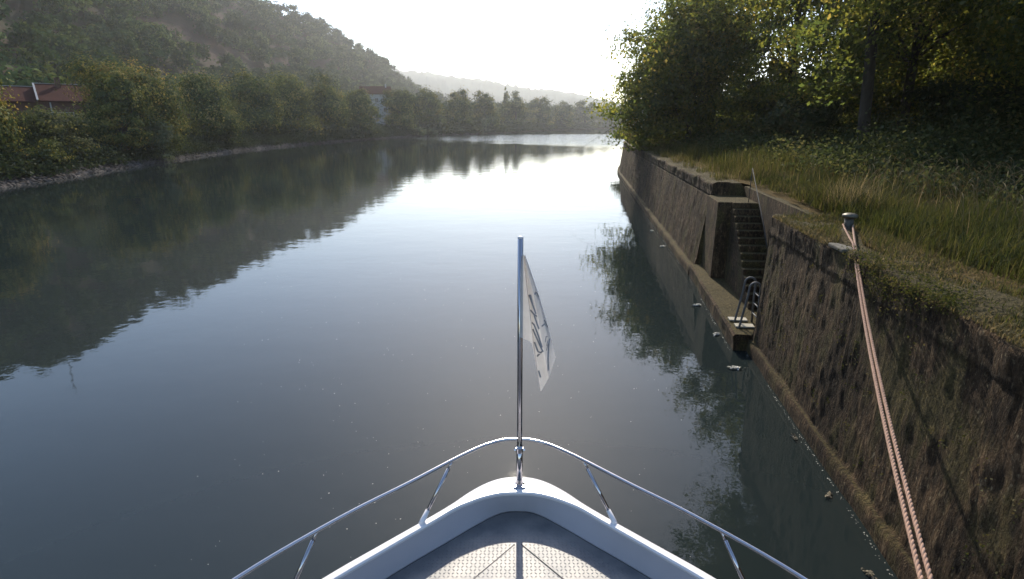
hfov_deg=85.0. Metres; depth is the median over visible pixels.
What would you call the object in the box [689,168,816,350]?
quay stairs
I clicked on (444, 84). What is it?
hill
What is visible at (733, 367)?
flotsam
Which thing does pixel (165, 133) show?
bank shrub
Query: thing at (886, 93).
bush
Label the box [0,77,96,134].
house
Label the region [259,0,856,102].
sky
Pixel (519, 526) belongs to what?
motor boat
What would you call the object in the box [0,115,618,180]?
bank undergrowth
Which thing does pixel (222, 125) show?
bank tree
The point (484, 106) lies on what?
bank tree
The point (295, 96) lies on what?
bank tree
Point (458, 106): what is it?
bank tree
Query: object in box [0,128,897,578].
river water
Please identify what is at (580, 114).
bank tree
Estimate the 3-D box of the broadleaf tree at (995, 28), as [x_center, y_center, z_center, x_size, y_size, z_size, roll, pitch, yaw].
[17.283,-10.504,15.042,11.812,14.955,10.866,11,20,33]
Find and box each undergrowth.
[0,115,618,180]
[606,72,1023,217]
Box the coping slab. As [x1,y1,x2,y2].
[828,243,858,252]
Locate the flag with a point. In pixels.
(534, 330)
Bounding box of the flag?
[520,253,555,390]
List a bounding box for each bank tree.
[0,72,31,158]
[40,45,212,150]
[84,68,164,153]
[166,64,249,142]
[217,67,292,135]
[260,67,328,135]
[300,64,355,129]
[339,88,384,136]
[374,87,420,132]
[415,84,448,126]
[443,85,475,128]
[468,88,506,129]
[499,90,528,123]
[526,96,554,128]
[551,100,574,129]
[572,100,601,127]
[596,101,619,126]
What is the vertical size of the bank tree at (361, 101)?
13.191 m
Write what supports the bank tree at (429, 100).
on the hills at (180, 23)
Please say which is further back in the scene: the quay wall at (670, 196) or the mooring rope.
the quay wall at (670, 196)
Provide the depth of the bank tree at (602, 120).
533.80 m
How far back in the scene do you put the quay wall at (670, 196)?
19.57 m
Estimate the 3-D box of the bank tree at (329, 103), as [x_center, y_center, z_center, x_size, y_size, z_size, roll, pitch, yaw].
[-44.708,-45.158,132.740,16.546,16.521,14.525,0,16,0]
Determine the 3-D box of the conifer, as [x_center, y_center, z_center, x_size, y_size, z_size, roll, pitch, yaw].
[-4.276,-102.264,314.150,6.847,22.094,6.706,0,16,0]
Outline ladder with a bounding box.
[728,276,760,327]
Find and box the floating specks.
[191,218,889,573]
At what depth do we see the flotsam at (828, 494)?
6.26 m
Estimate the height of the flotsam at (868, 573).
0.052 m
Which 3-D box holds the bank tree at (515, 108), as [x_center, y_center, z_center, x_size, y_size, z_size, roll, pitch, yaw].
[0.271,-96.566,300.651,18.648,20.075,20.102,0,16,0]
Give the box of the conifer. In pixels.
[499,87,509,111]
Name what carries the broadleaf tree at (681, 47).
on the ground at (782, 195)
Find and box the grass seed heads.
[803,152,1023,250]
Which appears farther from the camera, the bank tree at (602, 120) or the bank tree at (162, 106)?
the bank tree at (602, 120)
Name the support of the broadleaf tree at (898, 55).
on the ground at (782, 195)
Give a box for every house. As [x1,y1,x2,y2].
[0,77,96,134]
[359,84,390,125]
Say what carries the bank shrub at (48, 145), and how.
on the hills at (180, 23)
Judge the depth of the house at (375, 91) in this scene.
196.10 m
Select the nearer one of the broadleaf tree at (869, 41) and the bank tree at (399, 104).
the broadleaf tree at (869, 41)
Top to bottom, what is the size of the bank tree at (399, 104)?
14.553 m
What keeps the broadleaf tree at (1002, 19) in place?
on the ground at (782, 195)
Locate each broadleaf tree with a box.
[573,0,771,152]
[629,0,786,133]
[706,0,858,135]
[732,0,967,158]
[765,0,1021,144]
[797,9,956,114]
[844,0,1023,131]
[919,0,1023,118]
[924,0,1023,76]
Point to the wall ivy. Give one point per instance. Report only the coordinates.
(925, 289)
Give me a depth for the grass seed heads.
9.87 m
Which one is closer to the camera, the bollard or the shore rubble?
the bollard
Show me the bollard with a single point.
(849, 220)
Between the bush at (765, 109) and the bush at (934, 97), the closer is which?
the bush at (934, 97)
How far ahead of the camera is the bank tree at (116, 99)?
55.06 m
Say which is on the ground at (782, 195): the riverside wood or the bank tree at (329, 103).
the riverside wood
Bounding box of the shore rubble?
[0,132,476,187]
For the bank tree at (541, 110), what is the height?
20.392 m
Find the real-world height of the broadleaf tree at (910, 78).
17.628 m
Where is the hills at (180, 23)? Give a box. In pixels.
[0,0,627,183]
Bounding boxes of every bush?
[732,69,813,133]
[751,94,856,144]
[813,47,932,132]
[895,65,1023,138]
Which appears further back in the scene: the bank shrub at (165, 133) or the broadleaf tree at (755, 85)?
the bank shrub at (165, 133)
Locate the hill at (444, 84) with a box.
[392,68,625,108]
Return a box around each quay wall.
[617,141,743,274]
[746,214,1023,578]
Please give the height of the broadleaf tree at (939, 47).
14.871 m
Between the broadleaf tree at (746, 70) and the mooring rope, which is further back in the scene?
the broadleaf tree at (746, 70)
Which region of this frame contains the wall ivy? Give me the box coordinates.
[761,242,1023,578]
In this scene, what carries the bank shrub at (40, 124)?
on the hills at (180, 23)
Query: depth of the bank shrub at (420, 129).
182.37 m
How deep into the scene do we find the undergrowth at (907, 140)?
16.54 m
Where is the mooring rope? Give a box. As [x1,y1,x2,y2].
[842,223,932,578]
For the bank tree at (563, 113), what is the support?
on the hills at (180, 23)
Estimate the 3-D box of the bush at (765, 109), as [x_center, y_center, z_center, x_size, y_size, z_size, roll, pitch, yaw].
[15.844,-10.696,33.323,5.571,4.982,6.670,0,16,0]
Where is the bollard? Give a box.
[842,213,857,229]
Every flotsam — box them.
[727,365,741,369]
[825,491,832,497]
[861,567,876,578]
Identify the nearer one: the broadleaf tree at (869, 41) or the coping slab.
the coping slab
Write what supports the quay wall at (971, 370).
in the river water
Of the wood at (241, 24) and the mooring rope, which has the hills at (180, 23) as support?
the wood at (241, 24)
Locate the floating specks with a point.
(630, 421)
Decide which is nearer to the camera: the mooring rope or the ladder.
the mooring rope
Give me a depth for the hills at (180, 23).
233.48 m
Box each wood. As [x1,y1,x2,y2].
[0,0,451,123]
[84,5,721,123]
[717,4,949,111]
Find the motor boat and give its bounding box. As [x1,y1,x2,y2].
[232,236,807,578]
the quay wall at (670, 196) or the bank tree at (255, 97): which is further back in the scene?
the bank tree at (255, 97)
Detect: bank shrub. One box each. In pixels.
[4,99,104,155]
[16,136,73,168]
[145,120,177,162]
[413,127,426,135]
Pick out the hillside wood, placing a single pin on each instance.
(98, 29)
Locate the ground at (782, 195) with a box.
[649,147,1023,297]
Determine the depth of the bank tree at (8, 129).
40.94 m
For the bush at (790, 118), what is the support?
on the ground at (782, 195)

